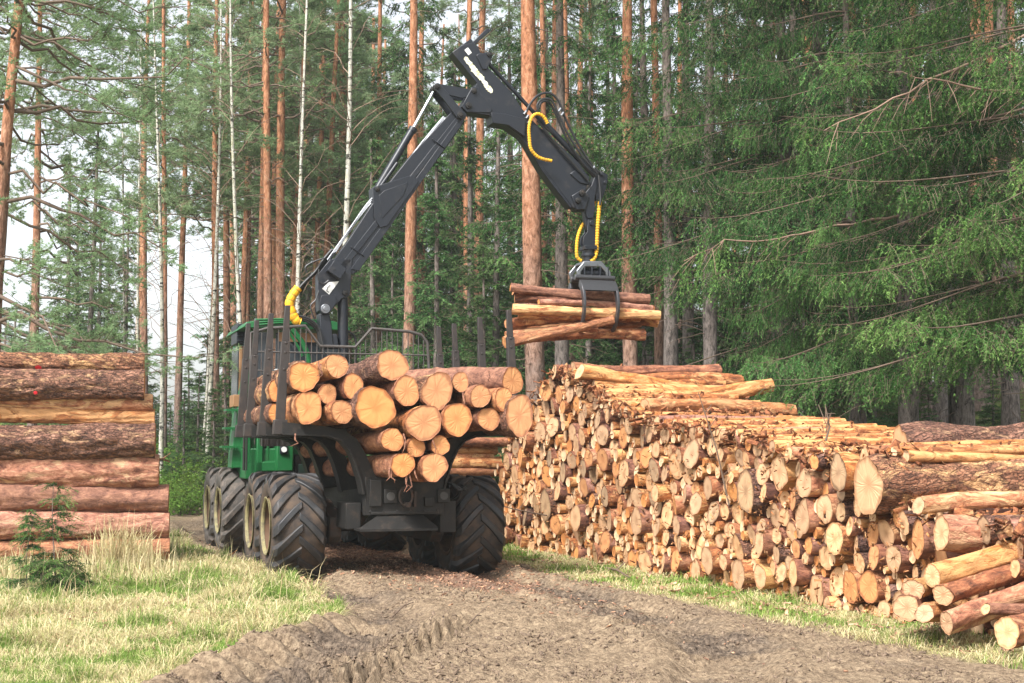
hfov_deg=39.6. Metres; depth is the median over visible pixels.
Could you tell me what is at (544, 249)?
spruce tree
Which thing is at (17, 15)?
pine tree
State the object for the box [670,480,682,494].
log
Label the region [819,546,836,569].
log
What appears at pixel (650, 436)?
log
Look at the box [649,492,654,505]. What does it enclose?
log
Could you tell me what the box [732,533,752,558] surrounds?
log
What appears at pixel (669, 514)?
log
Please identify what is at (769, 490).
log
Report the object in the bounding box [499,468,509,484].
log
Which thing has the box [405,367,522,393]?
log
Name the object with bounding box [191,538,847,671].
bark litter
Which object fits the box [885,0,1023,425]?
spruce tree
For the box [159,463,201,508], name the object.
shrub
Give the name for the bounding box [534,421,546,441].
log
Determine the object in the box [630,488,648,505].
log
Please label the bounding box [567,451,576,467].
log
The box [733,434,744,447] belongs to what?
log
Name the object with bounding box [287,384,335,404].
log
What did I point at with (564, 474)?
log
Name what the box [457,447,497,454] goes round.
log
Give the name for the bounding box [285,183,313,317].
spruce tree
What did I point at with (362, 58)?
pine tree
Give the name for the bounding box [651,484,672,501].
log
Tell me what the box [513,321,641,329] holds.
log
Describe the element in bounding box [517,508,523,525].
log
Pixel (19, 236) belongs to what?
sky
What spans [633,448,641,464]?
log
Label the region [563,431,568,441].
log
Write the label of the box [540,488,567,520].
log
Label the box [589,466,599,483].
log
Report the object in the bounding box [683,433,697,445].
log
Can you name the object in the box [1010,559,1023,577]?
log
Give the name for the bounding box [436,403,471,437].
log
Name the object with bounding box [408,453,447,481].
log
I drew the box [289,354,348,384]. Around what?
log
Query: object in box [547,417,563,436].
log
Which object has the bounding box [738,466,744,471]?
log
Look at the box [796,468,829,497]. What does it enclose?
log
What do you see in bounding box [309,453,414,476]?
log
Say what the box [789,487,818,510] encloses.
log
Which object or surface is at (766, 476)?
log
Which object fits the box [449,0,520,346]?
pine tree
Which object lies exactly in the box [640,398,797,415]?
log
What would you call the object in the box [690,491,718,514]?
log
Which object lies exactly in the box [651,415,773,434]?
log
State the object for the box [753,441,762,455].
log
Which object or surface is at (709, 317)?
spruce tree
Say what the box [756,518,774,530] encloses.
log
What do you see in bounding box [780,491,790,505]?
log
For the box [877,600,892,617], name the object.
log
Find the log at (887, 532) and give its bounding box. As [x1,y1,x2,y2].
[878,519,907,546]
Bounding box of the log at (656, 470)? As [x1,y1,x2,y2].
[649,457,662,482]
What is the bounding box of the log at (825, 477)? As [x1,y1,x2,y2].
[822,469,829,480]
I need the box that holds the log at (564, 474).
[560,461,573,482]
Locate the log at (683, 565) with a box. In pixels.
[671,548,692,571]
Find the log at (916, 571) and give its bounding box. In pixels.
[912,564,921,578]
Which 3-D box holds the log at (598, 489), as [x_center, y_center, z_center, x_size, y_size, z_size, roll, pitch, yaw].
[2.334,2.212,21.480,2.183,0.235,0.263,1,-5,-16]
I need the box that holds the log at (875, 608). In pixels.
[871,605,877,615]
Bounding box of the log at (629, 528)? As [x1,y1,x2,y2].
[627,518,633,534]
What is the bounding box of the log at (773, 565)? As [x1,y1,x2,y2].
[770,560,777,575]
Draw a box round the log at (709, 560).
[701,546,723,574]
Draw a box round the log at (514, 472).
[511,465,518,485]
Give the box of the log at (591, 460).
[584,448,597,466]
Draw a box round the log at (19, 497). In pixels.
[0,483,168,511]
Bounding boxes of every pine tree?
[0,0,189,425]
[0,0,202,377]
[0,0,242,373]
[81,0,209,393]
[98,87,180,352]
[102,1,259,451]
[104,0,231,458]
[118,0,311,454]
[140,0,271,438]
[150,116,257,364]
[160,0,325,397]
[161,0,336,259]
[161,0,336,349]
[173,0,345,366]
[174,0,375,366]
[184,0,348,369]
[196,1,315,265]
[201,41,289,238]
[204,0,294,321]
[211,141,287,319]
[211,154,313,264]
[221,0,373,312]
[236,91,338,274]
[238,56,336,284]
[247,0,403,318]
[256,0,367,311]
[260,1,375,262]
[270,0,376,318]
[285,0,407,272]
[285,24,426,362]
[312,15,402,233]
[316,15,437,219]
[317,0,425,350]
[353,29,404,108]
[354,40,436,214]
[369,0,441,369]
[376,0,477,336]
[384,67,448,363]
[408,24,474,152]
[421,0,508,343]
[438,14,475,241]
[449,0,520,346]
[459,0,493,329]
[484,0,600,405]
[489,0,610,350]
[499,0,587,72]
[512,0,551,99]
[514,0,553,361]
[518,0,622,353]
[544,0,602,363]
[567,0,638,352]
[590,0,652,365]
[634,0,677,364]
[672,1,681,362]
[689,0,744,333]
[702,30,751,252]
[720,2,761,357]
[764,19,774,397]
[837,1,874,423]
[908,2,933,420]
[969,0,991,410]
[981,0,1000,388]
[981,3,1023,50]
[993,0,1023,390]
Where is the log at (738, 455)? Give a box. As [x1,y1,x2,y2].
[735,448,746,465]
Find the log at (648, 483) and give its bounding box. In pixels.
[646,469,652,492]
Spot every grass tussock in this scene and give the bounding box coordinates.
[0,545,61,580]
[34,544,138,584]
[73,511,165,569]
[107,539,196,576]
[169,534,202,550]
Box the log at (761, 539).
[755,530,784,555]
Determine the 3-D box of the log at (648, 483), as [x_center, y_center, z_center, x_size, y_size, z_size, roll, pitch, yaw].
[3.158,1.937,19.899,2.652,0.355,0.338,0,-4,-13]
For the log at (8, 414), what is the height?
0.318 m
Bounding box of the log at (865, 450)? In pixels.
[859,445,928,461]
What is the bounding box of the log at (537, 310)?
[512,304,660,320]
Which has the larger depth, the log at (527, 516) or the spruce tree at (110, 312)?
the spruce tree at (110, 312)
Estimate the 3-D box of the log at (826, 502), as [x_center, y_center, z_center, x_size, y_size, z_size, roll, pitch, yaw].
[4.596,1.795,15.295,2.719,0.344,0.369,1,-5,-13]
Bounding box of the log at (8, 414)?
[0,406,154,423]
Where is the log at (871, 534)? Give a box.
[867,523,882,546]
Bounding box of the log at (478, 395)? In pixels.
[447,384,490,407]
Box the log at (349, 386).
[315,373,362,400]
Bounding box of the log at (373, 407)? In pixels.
[327,386,395,428]
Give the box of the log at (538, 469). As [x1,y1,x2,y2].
[536,460,541,477]
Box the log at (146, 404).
[0,394,152,410]
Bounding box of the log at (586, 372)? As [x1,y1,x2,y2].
[575,364,678,383]
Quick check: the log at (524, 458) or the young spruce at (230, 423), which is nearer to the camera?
the log at (524, 458)
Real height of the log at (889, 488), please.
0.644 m
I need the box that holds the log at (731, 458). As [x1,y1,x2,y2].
[718,445,736,469]
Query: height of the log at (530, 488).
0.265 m
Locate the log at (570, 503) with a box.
[566,495,575,508]
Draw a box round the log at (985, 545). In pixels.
[967,543,995,553]
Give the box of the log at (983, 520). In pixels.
[977,514,1023,544]
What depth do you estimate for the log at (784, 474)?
15.96 m
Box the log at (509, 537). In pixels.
[504,526,517,543]
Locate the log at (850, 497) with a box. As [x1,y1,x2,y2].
[837,490,854,501]
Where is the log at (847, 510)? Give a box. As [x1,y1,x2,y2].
[836,502,856,521]
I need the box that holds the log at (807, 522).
[795,498,827,538]
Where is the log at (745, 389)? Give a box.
[630,378,774,398]
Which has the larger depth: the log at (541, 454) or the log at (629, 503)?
the log at (541, 454)
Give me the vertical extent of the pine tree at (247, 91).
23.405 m
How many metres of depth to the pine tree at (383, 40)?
108.83 m
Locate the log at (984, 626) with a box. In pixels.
[963,600,993,633]
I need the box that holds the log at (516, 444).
[512,439,522,457]
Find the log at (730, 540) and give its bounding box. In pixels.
[728,538,732,551]
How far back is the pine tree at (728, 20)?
54.37 m
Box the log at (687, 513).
[684,505,690,521]
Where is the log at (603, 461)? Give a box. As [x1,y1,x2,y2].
[597,448,613,470]
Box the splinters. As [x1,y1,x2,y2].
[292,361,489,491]
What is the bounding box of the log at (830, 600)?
[823,596,842,608]
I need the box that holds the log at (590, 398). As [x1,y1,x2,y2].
[586,385,722,401]
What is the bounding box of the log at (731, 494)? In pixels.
[727,481,736,500]
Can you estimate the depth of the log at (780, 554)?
15.92 m
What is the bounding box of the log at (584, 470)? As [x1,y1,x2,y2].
[580,459,588,477]
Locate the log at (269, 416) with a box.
[243,403,275,423]
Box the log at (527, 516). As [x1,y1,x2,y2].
[523,506,533,525]
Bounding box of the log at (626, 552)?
[623,547,629,563]
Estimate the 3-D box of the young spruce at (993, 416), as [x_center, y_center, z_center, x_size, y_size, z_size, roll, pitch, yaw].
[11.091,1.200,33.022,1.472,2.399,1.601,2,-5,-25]
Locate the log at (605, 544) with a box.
[599,530,615,552]
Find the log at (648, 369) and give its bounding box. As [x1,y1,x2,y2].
[602,364,721,373]
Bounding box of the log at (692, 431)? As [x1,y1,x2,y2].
[689,427,697,439]
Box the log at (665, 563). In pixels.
[661,554,671,572]
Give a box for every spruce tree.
[0,153,94,424]
[1,307,17,349]
[5,306,28,424]
[6,123,159,451]
[16,196,106,424]
[17,304,39,424]
[72,201,156,422]
[103,196,173,453]
[103,255,158,434]
[106,259,168,428]
[156,135,285,449]
[191,134,303,412]
[201,211,258,431]
[230,100,367,419]
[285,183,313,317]
[310,135,364,361]
[313,98,385,333]
[330,0,481,365]
[330,91,400,363]
[330,192,369,363]
[334,109,395,357]
[348,138,403,359]
[351,112,417,351]
[359,108,443,365]
[366,84,448,357]
[366,120,500,475]
[378,243,403,353]
[383,106,499,358]
[398,47,504,367]
[398,128,447,310]
[415,61,525,390]
[422,63,553,481]
[425,85,491,364]
[426,143,486,338]
[444,104,503,322]
[451,0,662,364]
[458,0,550,367]
[462,244,504,495]
[466,37,585,447]
[471,22,540,365]
[474,153,503,312]
[490,69,583,379]
[499,20,583,344]
[501,138,521,278]
[502,66,622,436]
[545,0,750,397]
[549,67,605,222]
[550,3,620,346]
[553,0,653,354]
[555,0,764,365]
[574,11,681,365]
[575,0,947,414]
[585,56,681,365]
[601,29,727,365]
[604,0,766,365]
[605,0,797,364]
[637,108,733,371]
[655,0,1023,424]
[675,0,744,341]
[678,4,840,357]
[681,0,896,411]
[695,12,843,416]
[699,0,912,423]
[706,0,935,417]
[718,0,1023,425]
[726,0,885,415]
[726,313,741,374]
[744,1,886,413]
[747,0,930,419]
[750,0,1023,415]
[809,2,896,392]
[857,0,998,409]
[861,5,894,384]
[869,0,1022,422]
[871,0,991,383]
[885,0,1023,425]
[886,366,929,426]
[894,0,1023,310]
[922,1,1023,377]
[965,5,1022,330]
[986,0,1023,324]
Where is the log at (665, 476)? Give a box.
[661,464,673,481]
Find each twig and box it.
[504,500,546,515]
[698,392,729,505]
[818,404,835,440]
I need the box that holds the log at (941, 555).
[935,547,964,561]
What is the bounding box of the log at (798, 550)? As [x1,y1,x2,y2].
[791,539,805,558]
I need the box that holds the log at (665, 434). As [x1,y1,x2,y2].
[660,424,672,442]
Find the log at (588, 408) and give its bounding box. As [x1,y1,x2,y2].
[582,403,596,417]
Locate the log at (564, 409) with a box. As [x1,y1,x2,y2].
[560,400,572,413]
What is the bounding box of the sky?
[0,0,1023,435]
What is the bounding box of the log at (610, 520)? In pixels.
[607,508,619,531]
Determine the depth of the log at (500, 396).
18.12 m
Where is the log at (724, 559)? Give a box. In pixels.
[719,554,737,570]
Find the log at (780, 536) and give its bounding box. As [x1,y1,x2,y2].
[772,527,788,542]
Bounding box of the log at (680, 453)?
[675,447,685,462]
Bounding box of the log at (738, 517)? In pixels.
[732,502,748,523]
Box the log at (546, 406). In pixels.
[541,400,552,416]
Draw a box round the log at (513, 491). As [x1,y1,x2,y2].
[510,483,518,503]
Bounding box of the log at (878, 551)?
[868,544,886,570]
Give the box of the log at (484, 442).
[462,437,507,447]
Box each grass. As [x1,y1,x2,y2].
[0,527,356,682]
[502,541,1023,669]
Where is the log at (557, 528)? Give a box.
[550,514,568,534]
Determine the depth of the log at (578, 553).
21.77 m
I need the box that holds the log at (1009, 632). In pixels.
[994,613,1023,649]
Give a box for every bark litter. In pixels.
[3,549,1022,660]
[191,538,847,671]
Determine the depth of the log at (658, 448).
19.17 m
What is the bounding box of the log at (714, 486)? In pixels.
[704,476,723,499]
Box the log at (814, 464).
[809,453,830,469]
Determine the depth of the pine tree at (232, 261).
84.16 m
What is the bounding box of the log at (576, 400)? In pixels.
[573,395,587,413]
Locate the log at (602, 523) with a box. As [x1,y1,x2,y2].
[598,513,607,530]
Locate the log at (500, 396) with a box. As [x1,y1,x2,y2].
[469,387,511,412]
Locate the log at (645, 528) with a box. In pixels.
[631,506,652,534]
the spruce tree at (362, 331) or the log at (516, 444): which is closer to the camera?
the log at (516, 444)
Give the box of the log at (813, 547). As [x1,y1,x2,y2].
[805,537,826,553]
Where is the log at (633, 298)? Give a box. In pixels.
[510,283,650,304]
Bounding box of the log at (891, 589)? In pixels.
[885,584,898,601]
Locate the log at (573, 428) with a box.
[569,423,580,440]
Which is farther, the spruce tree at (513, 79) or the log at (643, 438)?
the spruce tree at (513, 79)
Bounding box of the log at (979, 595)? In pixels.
[968,591,989,599]
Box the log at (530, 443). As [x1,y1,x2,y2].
[523,430,535,450]
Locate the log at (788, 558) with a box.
[785,555,801,569]
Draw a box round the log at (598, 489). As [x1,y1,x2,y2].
[596,482,601,494]
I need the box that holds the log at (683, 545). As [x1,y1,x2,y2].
[677,536,690,551]
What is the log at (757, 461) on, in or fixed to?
on the log at (748, 494)
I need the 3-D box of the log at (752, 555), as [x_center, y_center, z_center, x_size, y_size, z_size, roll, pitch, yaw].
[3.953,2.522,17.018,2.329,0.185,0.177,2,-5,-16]
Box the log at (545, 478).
[541,466,550,486]
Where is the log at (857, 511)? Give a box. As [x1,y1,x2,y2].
[853,499,868,516]
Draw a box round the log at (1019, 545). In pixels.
[1015,534,1023,558]
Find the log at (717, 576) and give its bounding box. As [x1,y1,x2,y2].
[711,574,723,582]
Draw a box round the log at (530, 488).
[527,480,535,494]
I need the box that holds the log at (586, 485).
[580,478,595,496]
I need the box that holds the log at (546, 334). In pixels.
[502,316,614,347]
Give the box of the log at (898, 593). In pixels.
[892,590,912,621]
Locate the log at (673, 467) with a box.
[669,453,683,478]
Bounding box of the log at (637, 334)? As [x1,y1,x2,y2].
[549,328,645,340]
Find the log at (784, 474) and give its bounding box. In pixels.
[770,453,797,490]
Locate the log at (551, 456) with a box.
[547,447,557,466]
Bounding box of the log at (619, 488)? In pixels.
[615,477,624,493]
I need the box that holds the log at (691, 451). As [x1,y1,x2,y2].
[683,439,714,468]
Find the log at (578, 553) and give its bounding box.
[573,546,587,557]
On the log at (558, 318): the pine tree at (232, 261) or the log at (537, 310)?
the log at (537, 310)
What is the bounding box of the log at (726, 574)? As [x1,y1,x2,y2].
[723,570,732,582]
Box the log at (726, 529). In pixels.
[724,522,731,536]
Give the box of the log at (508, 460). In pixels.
[503,452,512,470]
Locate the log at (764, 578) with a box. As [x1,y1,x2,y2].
[754,563,782,588]
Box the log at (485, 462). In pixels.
[452,457,501,468]
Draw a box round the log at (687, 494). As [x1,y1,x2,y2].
[682,485,692,503]
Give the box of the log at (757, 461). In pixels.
[754,457,762,468]
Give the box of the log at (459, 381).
[449,372,468,393]
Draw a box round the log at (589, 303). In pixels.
[537,299,652,309]
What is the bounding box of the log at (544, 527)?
[540,520,552,534]
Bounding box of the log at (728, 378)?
[641,372,743,384]
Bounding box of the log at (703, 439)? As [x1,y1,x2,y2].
[698,428,709,444]
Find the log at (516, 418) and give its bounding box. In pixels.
[483,394,532,437]
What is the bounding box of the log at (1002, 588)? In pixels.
[998,583,1018,590]
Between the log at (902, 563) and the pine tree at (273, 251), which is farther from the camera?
the pine tree at (273, 251)
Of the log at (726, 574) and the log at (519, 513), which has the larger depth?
the log at (519, 513)
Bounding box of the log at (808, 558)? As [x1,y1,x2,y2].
[802,551,818,563]
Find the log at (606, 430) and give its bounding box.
[595,424,612,444]
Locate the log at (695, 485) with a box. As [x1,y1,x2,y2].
[691,481,703,493]
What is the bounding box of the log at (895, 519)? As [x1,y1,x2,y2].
[893,512,899,527]
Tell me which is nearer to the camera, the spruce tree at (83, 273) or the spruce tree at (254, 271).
the spruce tree at (254, 271)
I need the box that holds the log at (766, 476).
[756,463,773,484]
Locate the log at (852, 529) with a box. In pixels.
[846,517,868,535]
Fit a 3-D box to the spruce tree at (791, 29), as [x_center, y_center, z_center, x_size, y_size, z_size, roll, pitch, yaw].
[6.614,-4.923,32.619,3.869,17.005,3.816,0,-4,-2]
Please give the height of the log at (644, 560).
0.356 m
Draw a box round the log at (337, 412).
[256,400,352,425]
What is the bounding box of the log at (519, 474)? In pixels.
[517,467,523,484]
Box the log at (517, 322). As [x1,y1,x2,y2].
[504,305,654,327]
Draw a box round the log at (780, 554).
[773,544,792,563]
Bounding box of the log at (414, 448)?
[366,437,424,456]
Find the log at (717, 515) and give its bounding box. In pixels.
[707,501,731,523]
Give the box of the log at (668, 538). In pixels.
[663,529,674,545]
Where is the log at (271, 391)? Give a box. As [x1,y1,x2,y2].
[254,378,276,405]
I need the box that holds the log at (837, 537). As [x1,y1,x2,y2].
[826,522,854,555]
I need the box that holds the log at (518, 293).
[512,292,628,295]
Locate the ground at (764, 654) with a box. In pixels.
[0,384,1023,682]
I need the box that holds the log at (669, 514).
[661,501,675,528]
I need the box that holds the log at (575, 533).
[573,529,578,539]
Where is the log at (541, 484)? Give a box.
[536,479,546,492]
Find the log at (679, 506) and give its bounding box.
[672,495,689,514]
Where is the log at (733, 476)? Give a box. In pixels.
[728,470,739,483]
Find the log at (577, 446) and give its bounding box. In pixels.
[573,434,581,455]
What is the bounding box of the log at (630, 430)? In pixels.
[624,413,640,434]
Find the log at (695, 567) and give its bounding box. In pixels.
[690,558,708,579]
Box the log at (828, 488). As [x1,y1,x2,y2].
[822,482,836,494]
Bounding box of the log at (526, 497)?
[523,491,530,505]
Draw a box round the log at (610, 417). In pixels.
[605,406,620,422]
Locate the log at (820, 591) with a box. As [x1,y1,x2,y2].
[810,575,832,605]
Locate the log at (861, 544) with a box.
[854,535,869,553]
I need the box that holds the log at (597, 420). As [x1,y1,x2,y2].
[594,409,605,428]
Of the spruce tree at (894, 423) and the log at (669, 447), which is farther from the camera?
the spruce tree at (894, 423)
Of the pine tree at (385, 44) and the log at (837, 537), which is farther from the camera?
the pine tree at (385, 44)
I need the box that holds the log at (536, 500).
[533,493,540,512]
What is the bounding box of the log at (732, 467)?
[727,463,740,472]
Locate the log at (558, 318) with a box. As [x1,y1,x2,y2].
[518,315,640,321]
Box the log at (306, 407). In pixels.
[272,392,321,424]
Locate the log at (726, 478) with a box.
[723,473,727,491]
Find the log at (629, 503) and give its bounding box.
[627,494,633,506]
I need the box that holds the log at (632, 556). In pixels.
[627,550,639,567]
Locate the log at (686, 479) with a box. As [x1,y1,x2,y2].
[682,465,703,484]
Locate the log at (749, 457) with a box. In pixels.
[742,450,759,468]
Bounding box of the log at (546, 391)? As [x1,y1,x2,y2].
[539,380,555,400]
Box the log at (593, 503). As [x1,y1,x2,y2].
[589,493,598,507]
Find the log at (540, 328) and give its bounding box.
[504,327,597,335]
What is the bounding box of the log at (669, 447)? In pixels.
[667,444,680,455]
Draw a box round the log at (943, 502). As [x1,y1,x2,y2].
[912,491,1023,513]
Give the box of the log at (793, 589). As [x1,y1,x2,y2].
[789,583,804,601]
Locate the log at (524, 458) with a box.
[518,447,532,467]
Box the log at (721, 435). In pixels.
[715,427,824,443]
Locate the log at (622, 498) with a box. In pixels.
[617,495,626,515]
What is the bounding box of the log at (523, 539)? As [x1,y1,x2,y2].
[520,535,529,548]
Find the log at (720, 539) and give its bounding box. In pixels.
[715,534,729,547]
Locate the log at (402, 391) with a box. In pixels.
[375,375,418,407]
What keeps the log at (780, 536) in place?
on the log at (780, 554)
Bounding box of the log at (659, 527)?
[652,517,665,536]
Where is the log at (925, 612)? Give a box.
[914,598,968,622]
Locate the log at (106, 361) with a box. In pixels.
[0,352,144,369]
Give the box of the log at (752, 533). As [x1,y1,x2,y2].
[747,523,756,544]
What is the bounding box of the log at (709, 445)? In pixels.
[707,431,718,454]
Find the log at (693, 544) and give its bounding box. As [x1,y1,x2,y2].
[689,537,698,549]
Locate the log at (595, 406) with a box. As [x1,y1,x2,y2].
[592,394,602,409]
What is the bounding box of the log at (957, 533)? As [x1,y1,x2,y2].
[933,514,990,552]
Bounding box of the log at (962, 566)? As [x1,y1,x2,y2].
[924,542,1017,586]
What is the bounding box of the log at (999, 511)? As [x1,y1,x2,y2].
[936,508,1012,518]
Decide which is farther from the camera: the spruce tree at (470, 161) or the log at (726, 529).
the spruce tree at (470, 161)
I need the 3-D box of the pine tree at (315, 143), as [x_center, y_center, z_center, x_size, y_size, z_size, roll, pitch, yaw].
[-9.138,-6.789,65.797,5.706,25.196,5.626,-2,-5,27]
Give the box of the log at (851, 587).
[843,570,877,602]
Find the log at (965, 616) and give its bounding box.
[940,582,1023,634]
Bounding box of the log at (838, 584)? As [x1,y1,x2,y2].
[829,566,844,596]
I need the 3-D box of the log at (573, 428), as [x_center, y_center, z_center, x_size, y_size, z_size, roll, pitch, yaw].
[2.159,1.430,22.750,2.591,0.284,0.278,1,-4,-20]
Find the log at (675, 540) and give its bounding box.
[674,535,684,547]
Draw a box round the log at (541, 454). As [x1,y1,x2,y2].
[539,443,546,459]
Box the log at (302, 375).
[257,360,319,393]
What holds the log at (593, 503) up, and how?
on the stack logs at (978, 450)
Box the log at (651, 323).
[553,305,658,326]
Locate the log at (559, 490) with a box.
[554,481,570,500]
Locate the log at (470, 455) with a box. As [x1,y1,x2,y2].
[455,453,493,457]
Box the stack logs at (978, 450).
[494,368,1023,636]
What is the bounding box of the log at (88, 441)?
[0,422,155,459]
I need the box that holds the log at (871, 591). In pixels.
[858,570,891,602]
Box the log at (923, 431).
[892,421,1023,442]
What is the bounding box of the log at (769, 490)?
[760,483,780,502]
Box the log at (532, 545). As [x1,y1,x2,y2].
[527,537,536,550]
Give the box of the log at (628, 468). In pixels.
[618,459,635,487]
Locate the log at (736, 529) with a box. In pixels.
[727,523,740,538]
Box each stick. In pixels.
[391,596,414,617]
[469,607,485,623]
[605,562,628,577]
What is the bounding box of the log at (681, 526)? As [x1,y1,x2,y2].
[673,515,691,535]
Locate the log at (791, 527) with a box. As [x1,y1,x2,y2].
[786,521,805,541]
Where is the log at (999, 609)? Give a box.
[980,603,1023,614]
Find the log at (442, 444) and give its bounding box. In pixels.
[423,435,449,454]
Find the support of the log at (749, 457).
on the log at (748, 494)
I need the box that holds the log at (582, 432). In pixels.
[578,428,593,445]
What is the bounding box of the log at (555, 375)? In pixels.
[552,364,611,379]
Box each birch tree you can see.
[93,8,152,351]
[108,0,175,353]
[112,0,225,477]
[133,0,272,464]
[185,1,251,444]
[186,0,310,332]
[230,0,381,315]
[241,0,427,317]
[242,3,335,323]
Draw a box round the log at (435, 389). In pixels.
[395,372,452,410]
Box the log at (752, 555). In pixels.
[751,547,755,558]
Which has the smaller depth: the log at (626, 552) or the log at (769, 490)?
the log at (769, 490)
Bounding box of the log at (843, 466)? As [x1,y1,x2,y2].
[831,452,859,491]
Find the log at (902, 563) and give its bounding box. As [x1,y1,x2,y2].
[886,544,920,572]
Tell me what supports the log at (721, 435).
on the log at (731, 458)
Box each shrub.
[156,432,222,475]
[159,452,228,488]
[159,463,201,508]
[159,473,200,502]
[163,462,227,507]
[169,478,203,515]
[182,458,227,492]
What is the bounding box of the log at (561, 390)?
[556,386,565,403]
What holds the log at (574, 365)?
on the log
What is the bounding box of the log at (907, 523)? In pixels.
[898,510,919,534]
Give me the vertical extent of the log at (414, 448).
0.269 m
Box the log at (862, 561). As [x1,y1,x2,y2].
[854,552,877,573]
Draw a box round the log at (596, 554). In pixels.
[592,543,611,562]
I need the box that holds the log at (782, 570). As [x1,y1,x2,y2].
[775,562,789,582]
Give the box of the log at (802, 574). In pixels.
[788,559,821,586]
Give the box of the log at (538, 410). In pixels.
[534,405,545,422]
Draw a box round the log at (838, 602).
[834,599,843,609]
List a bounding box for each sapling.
[0,509,58,589]
[16,482,100,596]
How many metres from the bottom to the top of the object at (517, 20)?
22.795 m
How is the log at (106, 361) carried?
on the log at (30, 384)
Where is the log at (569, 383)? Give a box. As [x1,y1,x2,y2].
[566,372,577,385]
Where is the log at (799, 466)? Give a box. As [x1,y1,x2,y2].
[795,460,805,476]
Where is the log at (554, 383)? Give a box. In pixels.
[549,378,562,391]
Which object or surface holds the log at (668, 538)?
on the stack logs at (978, 450)
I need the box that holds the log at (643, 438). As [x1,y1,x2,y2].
[640,424,652,448]
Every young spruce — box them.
[155,395,172,451]
[157,405,180,459]
[160,390,201,480]
[163,372,218,477]
[167,355,201,442]
[177,336,232,481]
[180,388,228,497]
[181,334,227,448]
[194,346,232,447]
[195,339,231,443]
[637,284,653,365]
[683,327,702,364]
[840,296,897,426]
[919,371,941,421]
[975,366,1000,426]
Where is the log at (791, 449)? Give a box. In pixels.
[784,446,803,460]
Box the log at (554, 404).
[550,398,559,415]
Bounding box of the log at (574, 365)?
[571,362,603,368]
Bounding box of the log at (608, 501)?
[601,485,624,506]
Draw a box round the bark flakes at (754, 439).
[499,363,1023,542]
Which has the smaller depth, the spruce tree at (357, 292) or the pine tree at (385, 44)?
the spruce tree at (357, 292)
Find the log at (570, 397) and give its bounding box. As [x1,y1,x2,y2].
[566,386,576,402]
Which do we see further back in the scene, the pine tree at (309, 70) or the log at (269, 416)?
the pine tree at (309, 70)
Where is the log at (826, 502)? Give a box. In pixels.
[816,493,839,523]
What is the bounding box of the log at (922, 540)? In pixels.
[912,518,934,558]
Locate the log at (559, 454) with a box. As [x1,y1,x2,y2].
[558,443,561,461]
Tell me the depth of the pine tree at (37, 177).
36.55 m
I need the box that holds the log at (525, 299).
[514,295,572,303]
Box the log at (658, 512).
[654,502,664,515]
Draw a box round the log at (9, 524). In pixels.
[0,510,169,539]
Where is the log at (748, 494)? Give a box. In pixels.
[737,468,769,515]
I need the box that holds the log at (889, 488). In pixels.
[854,453,1023,514]
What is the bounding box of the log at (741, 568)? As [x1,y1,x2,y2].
[732,559,759,590]
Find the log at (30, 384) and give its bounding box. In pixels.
[0,367,144,400]
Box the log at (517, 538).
[515,534,523,546]
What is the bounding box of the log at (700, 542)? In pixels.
[696,534,705,559]
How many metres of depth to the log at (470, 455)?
27.16 m
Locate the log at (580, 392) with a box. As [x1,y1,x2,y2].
[575,381,586,396]
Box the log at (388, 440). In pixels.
[300,428,403,457]
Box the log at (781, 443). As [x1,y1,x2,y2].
[769,438,891,457]
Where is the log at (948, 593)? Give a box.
[932,564,1023,605]
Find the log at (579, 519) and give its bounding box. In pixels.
[570,504,593,531]
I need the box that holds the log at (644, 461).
[640,447,652,467]
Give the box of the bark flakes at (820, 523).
[498,373,1023,636]
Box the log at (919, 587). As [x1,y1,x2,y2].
[901,577,933,598]
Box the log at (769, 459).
[762,446,773,463]
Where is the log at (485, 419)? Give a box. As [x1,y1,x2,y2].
[467,408,499,431]
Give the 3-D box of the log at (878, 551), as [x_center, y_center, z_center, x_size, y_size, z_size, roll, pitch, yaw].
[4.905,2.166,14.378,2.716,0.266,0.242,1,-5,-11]
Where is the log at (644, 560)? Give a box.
[638,550,656,571]
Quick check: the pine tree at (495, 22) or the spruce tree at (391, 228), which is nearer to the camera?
the pine tree at (495, 22)
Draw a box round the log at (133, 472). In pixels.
[0,454,159,487]
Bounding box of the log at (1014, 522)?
[1002,519,1023,536]
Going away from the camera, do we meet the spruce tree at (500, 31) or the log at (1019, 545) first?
the log at (1019, 545)
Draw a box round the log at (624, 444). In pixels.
[619,425,639,448]
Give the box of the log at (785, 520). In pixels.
[779,507,795,525]
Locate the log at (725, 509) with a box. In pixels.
[720,503,733,519]
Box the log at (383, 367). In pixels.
[346,350,408,386]
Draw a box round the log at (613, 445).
[610,439,621,454]
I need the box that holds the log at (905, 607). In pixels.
[892,593,935,621]
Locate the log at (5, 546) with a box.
[0,537,169,561]
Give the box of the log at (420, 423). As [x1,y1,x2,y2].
[346,405,441,440]
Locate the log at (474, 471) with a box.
[450,468,494,476]
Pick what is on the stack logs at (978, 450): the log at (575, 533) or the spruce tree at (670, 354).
the log at (575, 533)
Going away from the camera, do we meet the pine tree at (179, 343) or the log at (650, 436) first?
the log at (650, 436)
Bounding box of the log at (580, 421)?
[578,410,589,426]
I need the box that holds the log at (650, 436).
[644,421,659,442]
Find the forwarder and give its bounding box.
[203,28,619,577]
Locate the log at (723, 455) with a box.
[716,447,732,461]
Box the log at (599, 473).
[596,465,611,478]
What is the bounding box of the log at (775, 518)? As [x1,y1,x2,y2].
[770,502,786,527]
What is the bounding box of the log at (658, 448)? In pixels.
[652,440,667,457]
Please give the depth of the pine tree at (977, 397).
37.86 m
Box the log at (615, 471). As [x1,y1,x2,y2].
[612,461,620,476]

